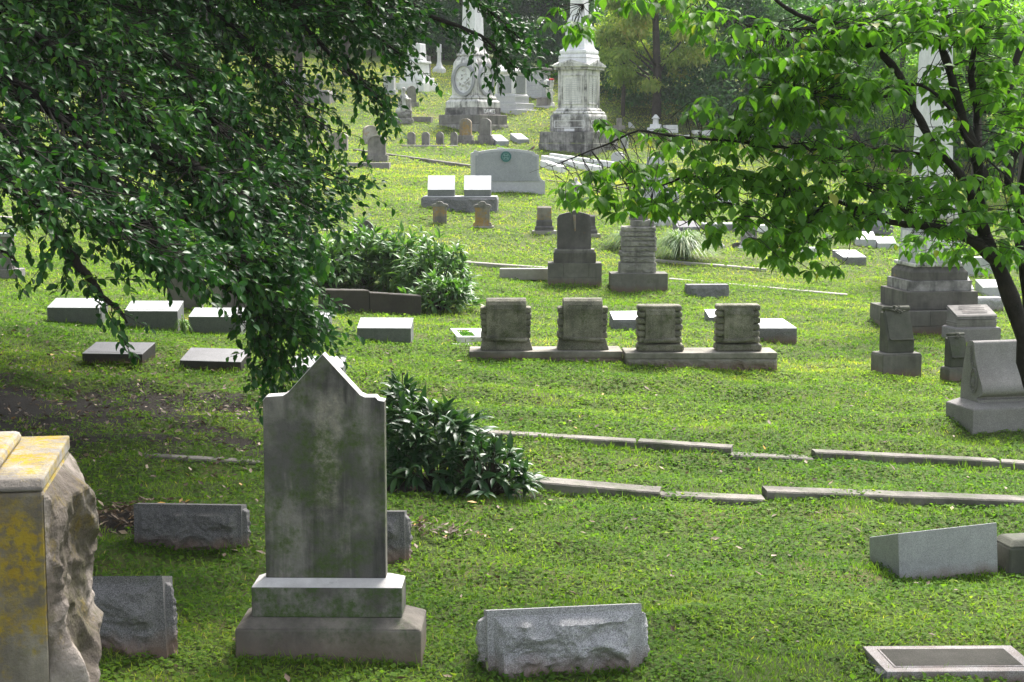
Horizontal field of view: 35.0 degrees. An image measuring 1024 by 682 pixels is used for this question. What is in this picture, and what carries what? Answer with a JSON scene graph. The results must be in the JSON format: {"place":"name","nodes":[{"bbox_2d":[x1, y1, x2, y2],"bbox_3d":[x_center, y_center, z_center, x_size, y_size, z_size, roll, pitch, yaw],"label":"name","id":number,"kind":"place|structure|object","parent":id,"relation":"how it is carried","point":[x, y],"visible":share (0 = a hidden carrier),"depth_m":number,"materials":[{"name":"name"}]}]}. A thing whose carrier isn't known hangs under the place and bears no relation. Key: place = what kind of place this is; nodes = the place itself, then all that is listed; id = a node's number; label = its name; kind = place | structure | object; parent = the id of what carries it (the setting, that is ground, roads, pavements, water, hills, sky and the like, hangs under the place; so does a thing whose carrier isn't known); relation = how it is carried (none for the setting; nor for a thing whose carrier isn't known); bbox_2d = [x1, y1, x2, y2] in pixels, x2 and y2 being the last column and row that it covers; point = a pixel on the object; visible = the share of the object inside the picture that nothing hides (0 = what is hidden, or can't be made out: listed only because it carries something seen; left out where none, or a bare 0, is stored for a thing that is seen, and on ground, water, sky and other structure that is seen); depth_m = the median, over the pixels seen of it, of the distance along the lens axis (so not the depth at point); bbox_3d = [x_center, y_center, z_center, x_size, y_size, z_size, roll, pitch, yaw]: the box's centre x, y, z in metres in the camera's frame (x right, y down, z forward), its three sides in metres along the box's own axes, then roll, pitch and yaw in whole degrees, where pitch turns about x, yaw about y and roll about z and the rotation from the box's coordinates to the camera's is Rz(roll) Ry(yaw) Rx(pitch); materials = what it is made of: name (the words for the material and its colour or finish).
{"place":"outdoors","nodes":[
{"label":"outdoors","id":0,"kind":"place"},
{"bbox_2d":[0,41,1023,681],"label":"ground","id":1,"kind":"structure","parent":0,"point":[12,401],"depth_m":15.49,"materials":[{"name":"plant"}]},
{"bbox_2d":[0,233,24,279],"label":"stepped headstone","id":2,"kind":"object","parent":1,"relation":"on","point":[4,273],"visible":0.35,"depth_m":24.74,"materials":[{"name":"grey stone"}]},
{"bbox_2d":[0,431,103,681],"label":"lichen covered stone","id":3,"kind":"object","parent":1,"relation":"on","point":[51,615],"visible":1,"depth_m":4.31,"materials":[{"name":"stone"}]},
{"bbox_2d":[47,298,107,324],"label":"slant marker","id":4,"kind":"object","parent":1,"relation":"on","point":[81,310],"visible":0.59,"depth_m":20.26,"materials":[{"name":"grey stone"}]},
{"bbox_2d":[82,342,155,364],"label":"slant marker","id":5,"kind":"object","parent":1,"relation":"on","point":[107,351],"visible":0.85,"depth_m":17.68,"materials":[{"name":"grey stone"}]},
{"bbox_2d":[92,576,177,657],"bbox_3d":[-2.112,1.433,8.502,0.711,0.441,0.225,-1,7,6],"label":"rock faced marker","id":6,"kind":"object","parent":1,"relation":"on","point":[140,614],"visible":0.57,"depth_m":8.42,"materials":[{"name":"grey stone"}]},
{"bbox_2d":[124,301,183,331],"bbox_3d":[-4.478,-0.260,20.357,0.665,0.457,0.357,0,7,1],"label":"slant marker","id":7,"kind":"object","parent":1,"relation":"on","point":[156,314],"visible":0.76,"depth_m":20.18,"materials":[{"name":"grey stone"}]},
{"bbox_2d":[167,278,203,308],"bbox_3d":[-4.503,-0.642,22.410,0.479,0.503,0.132,0,7,2],"label":"plain headstone","id":8,"kind":"object","parent":1,"relation":"on","point":[186,300],"visible":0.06,"depth_m":22.35,"materials":[{"name":"grey stone"}]},
{"bbox_2d":[134,503,250,550],"bbox_3d":[-2.194,1.293,11.175,0.786,0.364,0.265,1,7,2],"label":"rock faced marker","id":9,"kind":"object","parent":1,"relation":"on","point":[186,525],"visible":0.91,"depth_m":11.08,"materials":[{"name":"grey stone"}]},
{"bbox_2d":[144,453,259,464],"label":"stone kerb","id":10,"kind":"structure","parent":1,"relation":"on","point":[204,459],"depth_m":13.73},
{"bbox_2d":[180,348,250,370],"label":"slant marker","id":11,"kind":"object","parent":1,"relation":"on","point":[209,358],"visible":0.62,"depth_m":17.58,"materials":[{"name":"grey stone"}]},
{"bbox_2d":[188,308,245,333],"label":"slant marker","id":12,"kind":"object","parent":1,"relation":"on","point":[206,320],"visible":0.46,"depth_m":20.18,"materials":[{"name":"grey stone"}]},
{"bbox_2d":[0,0,560,431],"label":"holly tree","id":13,"kind":"object","parent":1,"relation":"on","point":[248,250],"visible":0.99,"depth_m":10.32,"materials":[{"name":"green plant"}]},
{"bbox_2d":[236,0,339,109],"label":"broadleaf tree","id":14,"kind":"object","parent":1,"relation":"on","point":[298,57],"visible":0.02,"depth_m":57.12,"materials":[{"name":"green plant"}]},
{"bbox_2d":[303,74,334,104],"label":"table tomb","id":15,"kind":"object","parent":1,"relation":"on","point":[327,99],"visible":0.41,"depth_m":58.62,"materials":[{"name":"grey stone"}]},
{"bbox_2d":[292,356,345,373],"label":"slant marker","id":16,"kind":"object","parent":1,"relation":"on","point":[337,360],"visible":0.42,"depth_m":17.53,"materials":[{"name":"grey stone"}]},
{"bbox_2d":[235,352,425,666],"bbox_3d":[-0.976,0.900,8.764,0.993,1.686,0.397,0,7,1],"label":"pointed headstone","id":17,"kind":"object","parent":1,"relation":"on","point":[327,583],"visible":0.97,"depth_m":8.69,"materials":[{"name":"stone"}]},
{"bbox_2d":[300,231,369,287],"bbox_3d":[-2.874,-1.273,25.710,1.280,0.985,1.255,3,8,24],"label":"peony plant","id":18,"kind":"object","parent":1,"relation":"on","point":[334,252],"visible":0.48,"depth_m":25.49,"materials":[{"name":"green plant"}]},
{"bbox_2d":[318,289,368,312],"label":"planter wall","id":19,"kind":"structure","parent":1,"relation":"on","point":[356,299],"depth_m":22.93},
{"bbox_2d":[331,214,402,285],"bbox_3d":[-2.376,-1.429,26.038,1.631,1.233,1.201,0,7,0],"label":"peony plant","id":20,"kind":"object","parent":1,"relation":"on","point":[370,240],"visible":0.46,"depth_m":25.89,"materials":[{"name":"green plant"}]},
{"bbox_2d":[366,135,388,162],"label":"arched headstone","id":21,"kind":"object","parent":1,"relation":"on","point":[376,150],"visible":0.7,"depth_m":45.57,"materials":[{"name":"grey stone"}]},
{"bbox_2d":[357,318,413,344],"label":"slant marker","id":22,"kind":"object","parent":1,"relation":"on","point":[392,329],"visible":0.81,"depth_m":20.32,"materials":[{"name":"grey stone"}]},
{"bbox_2d":[369,291,420,315],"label":"planter wall","id":23,"kind":"structure","parent":1,"relation":"on","point":[399,303],"depth_m":23.18,"materials":[{"name":"stone"}]},
{"bbox_2d":[351,220,447,291],"bbox_3d":[-1.756,-1.299,25.800,1.659,1.255,1.393,0,7,0],"label":"peony plant","id":24,"kind":"object","parent":1,"relation":"on","point":[393,245],"visible":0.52,"depth_m":25.66,"materials":[{"name":"green plant"}]},
{"bbox_2d":[387,510,412,563],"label":"rock faced marker","id":25,"kind":"object","parent":1,"relation":"on","point":[399,536],"visible":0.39,"depth_m":11.03,"materials":[{"name":"grey stone"}]},
{"bbox_2d":[391,87,413,123],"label":"kneeling statue","id":26,"kind":"object","parent":1,"relation":"on","point":[404,115],"visible":0.78,"depth_m":55.71,"materials":[{"name":"stone"}]},
{"bbox_2d":[379,370,426,450],"bbox_3d":[-0.948,0.656,14.378,0.558,0.783,0.682,2,7,18],"label":"peony bush","id":27,"kind":"object","parent":1,"relation":"on","point":[396,381],"visible":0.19,"depth_m":14.31,"materials":[{"name":"green plant"}]},
{"bbox_2d":[353,149,470,167],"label":"stone kerb","id":28,"kind":"structure","parent":1,"relation":"on","point":[448,163],"depth_m":45.94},
{"bbox_2d":[396,43,437,91],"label":"white marble monument","id":29,"kind":"object","parent":1,"relation":"on","point":[423,64],"visible":0.6,"depth_m":62.24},
{"bbox_2d":[386,225,481,297],"bbox_3d":[-1.204,-1.178,25.189,1.374,1.265,1.296,5,9,36],"label":"peony plant","id":30,"kind":"object","parent":1,"relation":"on","point":[441,261],"visible":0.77,"depth_m":25.03,"materials":[{"name":"green plant"}]},
{"bbox_2d":[410,3,462,59],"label":"tree","id":31,"kind":"object","parent":1,"relation":"on","point":[455,19],"visible":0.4,"depth_m":73.46,"materials":[{"name":"green plant"}]},
{"bbox_2d":[431,201,447,223],"bbox_3d":[-1.513,-2.651,34.048,0.359,0.554,0.137,0,7,0],"label":"headstone","id":32,"kind":"object","parent":1,"relation":"on","point":[439,211],"visible":0.94,"depth_m":33.99,"materials":[{"name":"stone"}]},
{"bbox_2d":[397,268,485,314],"bbox_3d":[-1.030,-0.713,23.702,1.340,0.726,0.995,0,7,0],"label":"peony plant","id":33,"kind":"object","parent":1,"relation":"on","point":[430,289],"visible":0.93,"depth_m":23.56,"materials":[{"name":"green plant"}]},
{"bbox_2d":[377,383,524,496],"bbox_3d":[-0.724,0.824,13.380,1.656,0.887,1.291,0,7,0],"label":"peony bush","id":34,"kind":"object","parent":1,"relation":"on","point":[413,436],"visible":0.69,"depth_m":13.16,"materials":[{"name":"green plant"}]},
{"bbox_2d":[421,196,498,212],"bbox_3d":[-1.139,-2.930,35.718,1.695,0.513,0.615,0,7,3],"label":"rock pedestal","id":35,"kind":"object","parent":1,"relation":"on","point":[462,203],"visible":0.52,"depth_m":35.42,"materials":[{"name":"grey stone"}]},
{"bbox_2d":[428,175,454,195],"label":"white slant marker","id":36,"kind":"object","parent":35,"relation":"on","point":[441,185],"visible":1,"depth_m":35.61,"materials":[{"name":"grey stone"}]},
{"bbox_2d":[464,175,490,195],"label":"white slant marker","id":37,"kind":"object","parent":35,"relation":"on","point":[477,185],"visible":1,"depth_m":35.57,"materials":[{"name":"grey stone"}]},
{"bbox_2d":[450,328,481,343],"bbox_3d":[-0.474,-0.054,21.009,0.684,0.180,1.043,0,7,0],"label":"grave frame","id":38,"kind":"object","parent":1,"relation":"on","point":[474,335],"visible":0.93,"depth_m":20.76,"materials":[{"name":"white stone"}]},
{"bbox_2d":[458,118,474,143],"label":"thick headstone","id":39,"kind":"object","parent":1,"relation":"on","point":[465,136],"visible":0.81,"depth_m":52.23,"materials":[{"name":"grey stone"}]},
{"bbox_2d":[437,0,507,131],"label":"oval relief monument","id":40,"kind":"object","parent":1,"relation":"on","point":[468,98],"visible":0.7,"depth_m":55.45,"materials":[{"name":"stone"}]},
{"bbox_2d":[471,201,493,227],"bbox_3d":[-0.616,-2.599,33.828,0.478,0.623,0.199,0,7,0],"label":"headstone","id":41,"kind":"object","parent":1,"relation":"on","point":[482,214],"visible":0.96,"depth_m":33.76,"materials":[{"name":"stone"}]},
{"bbox_2d":[475,118,493,144],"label":"thick headstone","id":42,"kind":"object","parent":1,"relation":"on","point":[485,136],"visible":0.94,"depth_m":52.32,"materials":[{"name":"grey stone"}]},
{"bbox_2d":[426,430,549,502],"bbox_3d":[-0.187,1.012,13.078,1.018,0.615,0.921,0,7,0],"label":"peony bush","id":43,"kind":"object","parent":1,"relation":"on","point":[517,472],"visible":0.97,"depth_m":12.97,"materials":[{"name":"green plant"}]},
{"bbox_2d":[463,261,547,267],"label":"stone kerb","id":44,"kind":"structure","parent":1,"relation":"on","point":[491,265],"depth_m":29.41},
{"bbox_2d":[471,149,544,194],"bbox_3d":[-0.103,-4.071,39.422,1.790,1.179,0.423,0,7,-3],"label":"wide headstone","id":45,"kind":"object","parent":1,"relation":"on","point":[508,170],"visible":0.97,"depth_m":39.23,"materials":[{"name":"grey stone"}]},
{"bbox_2d":[0,314,1022,681],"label":"fallen leaves","id":46,"kind":"object","parent":1,"relation":"on","point":[130,508],"visible":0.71,"depth_m":14.40,"materials":[{"name":"plant"}]},
{"bbox_2d":[494,65,535,114],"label":"pale stepped monument","id":47,"kind":"object","parent":1,"relation":"on","point":[515,100],"visible":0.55,"depth_m":58.94,"materials":[{"name":"grey stone"}]},
{"bbox_2d":[15,0,1020,175],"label":"undergrowth","id":48,"kind":"object","parent":1,"relation":"on","point":[726,92],"visible":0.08,"depth_m":59.15,"materials":[{"name":"green plant"}]},
{"bbox_2d":[500,268,547,280],"bbox_3d":[0.221,-1.106,28.275,0.868,0.317,0.196,0,7,-1],"label":"ledger stone","id":49,"kind":"object","parent":1,"relation":"on","point":[533,274],"visible":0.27,"depth_m":28.17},
{"bbox_2d":[526,67,553,97],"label":"vault monument","id":50,"kind":"object","parent":1,"relation":"on","point":[533,89],"visible":0.34,"depth_m":62.18,"materials":[{"name":"grey stone"}]},
{"bbox_2d":[532,206,556,234],"bbox_3d":[0.662,-2.450,33.343,0.502,0.630,0.303,0,7,-2],"label":"stepped headstone","id":51,"kind":"object","parent":1,"relation":"on","point":[543,226],"visible":0.96,"depth_m":33.27,"materials":[{"name":"stone"}]},
{"bbox_2d":[534,77,556,108],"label":"grey cross","id":52,"kind":"object","parent":1,"relation":"on","point":[543,100],"visible":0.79,"depth_m":60.33,"materials":[{"name":"stone"}]},
{"bbox_2d":[469,346,622,362],"bbox_3d":[0.408,0.231,19.753,1.849,0.272,0.546,0,7,-1],"label":"double pedestal","id":53,"kind":"object","parent":1,"relation":"on","point":[612,353],"visible":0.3,"depth_m":19.50,"materials":[{"name":"grey stone"}]},
{"bbox_2d":[480,298,532,349],"bbox_3d":[-0.068,-0.211,19.670,0.633,0.627,0.311,0,7,-1],"label":"stacked stone marker","id":54,"kind":"object","parent":53,"relation":"on","point":[505,323],"visible":1,"depth_m":19.56,"materials":[{"name":"stone"}]},
{"bbox_2d":[557,297,608,349],"bbox_3d":[0.857,-0.213,19.686,0.622,0.627,0.311,0,7,-1],"label":"stacked stone marker","id":55,"kind":"object","parent":53,"relation":"on","point":[582,322],"visible":1,"depth_m":19.58,"materials":[{"name":"stone"}]},
{"bbox_2d":[537,20,566,63],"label":"evergreen shrub","id":56,"kind":"object","parent":1,"relation":"on","point":[551,42],"visible":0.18,"depth_m":68.48,"materials":[{"name":"green plant"}]},
{"bbox_2d":[477,429,635,448],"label":"stone kerb","id":57,"kind":"structure","parent":1,"relation":"on","point":[606,441],"depth_m":15.05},
{"bbox_2d":[475,603,649,678],"bbox_3d":[0.279,1.623,8.862,0.956,0.403,0.352,-2,7,-5],"label":"rock faced marker","id":58,"kind":"object","parent":1,"relation":"on","point":[527,641],"visible":0.96,"depth_m":8.74,"materials":[{"name":"stone"}]},
{"bbox_2d":[518,0,607,68],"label":"magnolia tree","id":59,"kind":"object","parent":1,"relation":"on","point":[525,9],"visible":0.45,"depth_m":71.10,"materials":[{"name":"green plant"}]},
{"bbox_2d":[541,155,602,170],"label":"marble kerb","id":60,"kind":"structure","parent":1,"relation":"on","point":[580,165],"depth_m":47.07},
{"bbox_2d":[548,210,601,287],"bbox_3d":[1.066,-1.545,27.683,0.907,1.378,0.442,0,7,0],"label":"tablet monument","id":61,"kind":"object","parent":1,"relation":"on","point":[574,258],"visible":0.88,"depth_m":27.53,"materials":[{"name":"stone"}]},
{"bbox_2d":[539,0,617,155],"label":"tall obelisk","id":62,"kind":"object","parent":1,"relation":"on","point":[581,66],"visible":0.79,"depth_m":51.44,"materials":[{"name":"stone"}]},
{"bbox_2d":[549,153,612,166],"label":"marble kerb","id":63,"kind":"structure","parent":1,"relation":"on","point":[604,162],"depth_m":48.10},
{"bbox_2d":[528,477,661,498],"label":"stone kerb","id":64,"kind":"structure","parent":1,"relation":"on","point":[569,486],"depth_m":13.43,"materials":[{"name":"stone"}]},
{"bbox_2d":[593,0,652,116],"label":"yellowing tree","id":65,"kind":"object","parent":1,"relation":"on","point":[608,42],"visible":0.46,"depth_m":58.87,"materials":[{"name":"green plant"}]},
{"bbox_2d":[609,311,637,329],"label":"slant marker","id":66,"kind":"object","parent":1,"relation":"on","point":[621,320],"visible":0.23,"depth_m":23.04,"materials":[{"name":"white stone"}]},
{"bbox_2d":[609,214,667,292],"bbox_3d":[2.143,-1.467,27.563,0.961,1.431,0.484,0,7,-1],"label":"cairn monument","id":67,"kind":"object","parent":1,"relation":"on","point":[637,268],"visible":0.99,"depth_m":27.39,"materials":[{"name":"stone"}]},
{"bbox_2d":[594,0,721,120],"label":"yellowing tree","id":68,"kind":"object","parent":1,"relation":"on","point":[683,57],"visible":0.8,"depth_m":58.21,"materials":[{"name":"green plant"}]},
{"bbox_2d":[643,157,672,225],"bbox_3d":[3.139,-3.239,35.642,0.823,1.588,0.823,-1,7,-12],"label":"column monument","id":69,"kind":"object","parent":1,"relation":"on","point":[662,223],"depth_m":35.40,"materials":[{"name":"white stone"}]},
{"bbox_2d":[637,438,732,453],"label":"stone kerb","id":70,"kind":"structure","parent":1,"relation":"on","point":[670,445],"depth_m":14.96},
{"bbox_2d":[622,347,776,371],"bbox_3d":[2.251,0.282,19.556,1.821,0.344,0.542,0,7,-1],"label":"double pedestal","id":71,"kind":"object","parent":1,"relation":"on","point":[765,358],"visible":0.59,"depth_m":19.30,"materials":[{"name":"grey stone"}]},
{"bbox_2d":[635,304,683,350],"bbox_3d":[1.772,-0.165,19.471,0.566,0.564,0.305,0,7,-1],"label":"stacked stone marker","id":72,"kind":"object","parent":71,"relation":"on","point":[659,327],"visible":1,"depth_m":19.37,"materials":[{"name":"stone"}]},
{"bbox_2d":[713,303,761,350],"bbox_3d":[2.709,-0.170,19.487,0.554,0.569,0.305,0,7,-1],"label":"stacked stone marker","id":73,"kind":"object","parent":71,"relation":"on","point":[737,326],"visible":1,"depth_m":19.39,"materials":[{"name":"stone"}]},
{"bbox_2d":[684,283,728,297],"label":"rock faced marker","id":74,"kind":"object","parent":1,"relation":"on","point":[711,290],"visible":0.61,"depth_m":27.27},
{"bbox_2d":[655,259,766,271],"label":"stone kerb","id":75,"kind":"structure","parent":1,"relation":"on","point":[715,265],"depth_m":30.88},
{"bbox_2d":[660,491,764,504],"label":"stone kerb","id":76,"kind":"structure","parent":1,"relation":"on","point":[724,498],"depth_m":13.30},
{"bbox_2d":[704,0,802,91],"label":"broadleaf tree","id":77,"kind":"object","parent":1,"relation":"on","point":[721,26],"visible":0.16,"depth_m":60.62,"materials":[{"name":"green plant"}]},
{"bbox_2d":[669,278,847,296],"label":"stone kerb","id":78,"kind":"structure","parent":1,"relation":"on","point":[815,292],"depth_m":28.52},
{"bbox_2d":[728,452,812,461],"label":"stone kerb","id":79,"kind":"structure","parent":1,"relation":"on","point":[760,455],"depth_m":14.94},
{"bbox_2d":[530,0,1023,387],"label":"dogwood tree","id":80,"kind":"object","parent":1,"relation":"on","point":[824,103],"visible":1,"depth_m":8.46,"materials":[{"name":"green plant"}]},
{"bbox_2d":[758,318,796,344],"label":"slant marker","id":81,"kind":"object","parent":1,"relation":"on","point":[781,330],"visible":0.47,"depth_m":22.13,"materials":[{"name":"grey stone"}]},
{"bbox_2d":[832,250,865,264],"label":"slant marker","id":82,"kind":"object","parent":1,"relation":"on","point":[855,257],"visible":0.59,"depth_m":31.93,"materials":[{"name":"white stone"}]},
{"bbox_2d":[790,0,911,143],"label":"broadleaf tree","id":83,"kind":"object","parent":1,"relation":"on","point":[876,61],"visible":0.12,"depth_m":53.24,"materials":[{"name":"green plant"}]},
{"bbox_2d":[854,232,875,247],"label":"slant marker","id":84,"kind":"object","parent":1,"relation":"on","point":[871,238],"visible":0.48,"depth_m":33.93,"materials":[{"name":"grey stone"}]},
{"bbox_2d":[861,209,892,234],"bbox_3d":[7.964,-2.596,35.507,0.675,0.644,0.406,0,7,-4],"label":"grey headstone on base","id":85,"kind":"object","parent":1,"relation":"on","point":[875,229],"visible":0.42,"depth_m":35.35,"materials":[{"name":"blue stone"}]},
{"bbox_2d":[875,236,895,249],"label":"slant marker","id":86,"kind":"object","parent":1,"relation":"on","point":[885,242],"visible":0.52,"depth_m":33.86,"materials":[{"name":"grey stone"}]},
{"bbox_2d":[762,486,1023,507],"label":"stone kerb","id":87,"kind":"structure","parent":1,"relation":"on","point":[915,498],"depth_m":13.48,"materials":[{"name":"stone"}]},
{"bbox_2d":[871,305,921,377],"bbox_3d":[4.724,0.030,19.958,0.521,0.949,0.330,-2,7,-14],"label":"scroll monument","id":88,"kind":"object","parent":1,"relation":"on","point":[896,354],"visible":0.96,"depth_m":19.87,"materials":[{"name":"stone"}]},
{"bbox_2d":[854,0,953,167],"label":"broadleaf tree","id":89,"kind":"object","parent":1,"relation":"on","point":[909,68],"visible":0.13,"depth_m":51.19,"materials":[{"name":"green plant"}]},
{"bbox_2d":[811,449,999,468],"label":"stone kerb","id":90,"kind":"structure","parent":1,"relation":"on","point":[905,458],"depth_m":15.26,"materials":[{"name":"stone"}]},
{"bbox_2d":[870,3,977,334],"bbox_3d":[6.347,-3.141,24.478,1.361,6.322,1.361,-1,7,-7],"label":"stepped obelisk","id":91,"kind":"object","parent":1,"relation":"on","point":[926,293],"visible":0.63,"depth_m":24.28,"materials":[{"name":"stone"}]},
{"bbox_2d":[869,523,997,579],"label":"smooth granite block","id":92,"kind":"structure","parent":1,"relation":"on","point":[945,552],"depth_m":11.57,"materials":[{"name":"stone"}]},
{"bbox_2d":[863,645,1023,681],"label":"slab marker","id":93,"kind":"object","parent":1,"relation":"on","point":[998,661],"visible":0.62,"depth_m":9.05,"materials":[{"name":"stone"}]},
{"bbox_2d":[940,333,965,382],"bbox_3d":[5.374,0.229,19.644,0.304,0.664,0.247,-2,7,-14],"label":"scroll monument","id":94,"kind":"object","parent":1,"relation":"on","point":[955,351],"visible":0.84,"depth_m":19.59,"materials":[{"name":"stone"}]},
{"bbox_2d":[908,0,1023,175],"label":"broadleaf tree","id":95,"kind":"object","parent":1,"relation":"on","point":[915,61],"visible":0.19,"depth_m":43.28,"materials":[{"name":"green plant"}]},
{"bbox_2d":[941,304,1000,343],"bbox_3d":[6.655,-0.211,23.550,0.714,0.598,0.438,-1,7,-11],"label":"slanted book monument","id":96,"kind":"object","parent":1,"relation":"on","point":[975,322],"visible":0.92,"depth_m":23.39,"materials":[{"name":"grey stone"}]},
{"bbox_2d":[963,257,992,275],"bbox_3d":[9.024,-1.408,31.637,0.608,0.456,0.253,-1,7,-6],"label":"distant headstone","id":97,"kind":"object","parent":1,"relation":"on","point":[969,267],"visible":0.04,"depth_m":31.50,"materials":[{"name":"grey stone"}]},
{"bbox_2d":[946,339,1023,434],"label":"curved monument","id":98,"kind":"object","parent":1,"relation":"on","point":[990,399],"visible":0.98,"depth_m":16.63,"materials":[{"name":"grey stone"}]},
{"bbox_2d":[975,279,999,296],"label":"slant marker","id":99,"kind":"object","parent":1,"relation":"on","point":[987,287],"visible":0.44,"depth_m":29.11,"materials":[{"name":"grey stone"}]},
{"bbox_2d":[978,296,1003,311],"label":"rock faced marker","id":100,"kind":"object","parent":1,"relation":"on","point":[993,302],"visible":0.3,"depth_m":27.38,"materials":[{"name":"stone"}]},
{"bbox_2d":[968,0,1023,182],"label":"broadleaf tree","id":101,"kind":"object","parent":1,"relation":"on","point":[1021,156],"visible":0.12,"depth_m":45.50,"materials":[{"name":"green plant"}]},
{"bbox_2d":[997,533,1023,575],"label":"dark stone block","id":102,"kind":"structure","parent":1,"relation":"on","point":[1010,552],"depth_m":11.67,"materials":[{"name":"stone"}]},
{"bbox_2d":[1001,459,1023,471],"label":"stone kerb","id":103,"kind":"structure","parent":1,"relation":"on","point":[1019,464],"depth_m":15.29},
{"bbox_2d":[654,228,722,259],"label":"ornamental grass","id":104,"kind":"object","parent":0,"point":[685,244],"depth_m":31.13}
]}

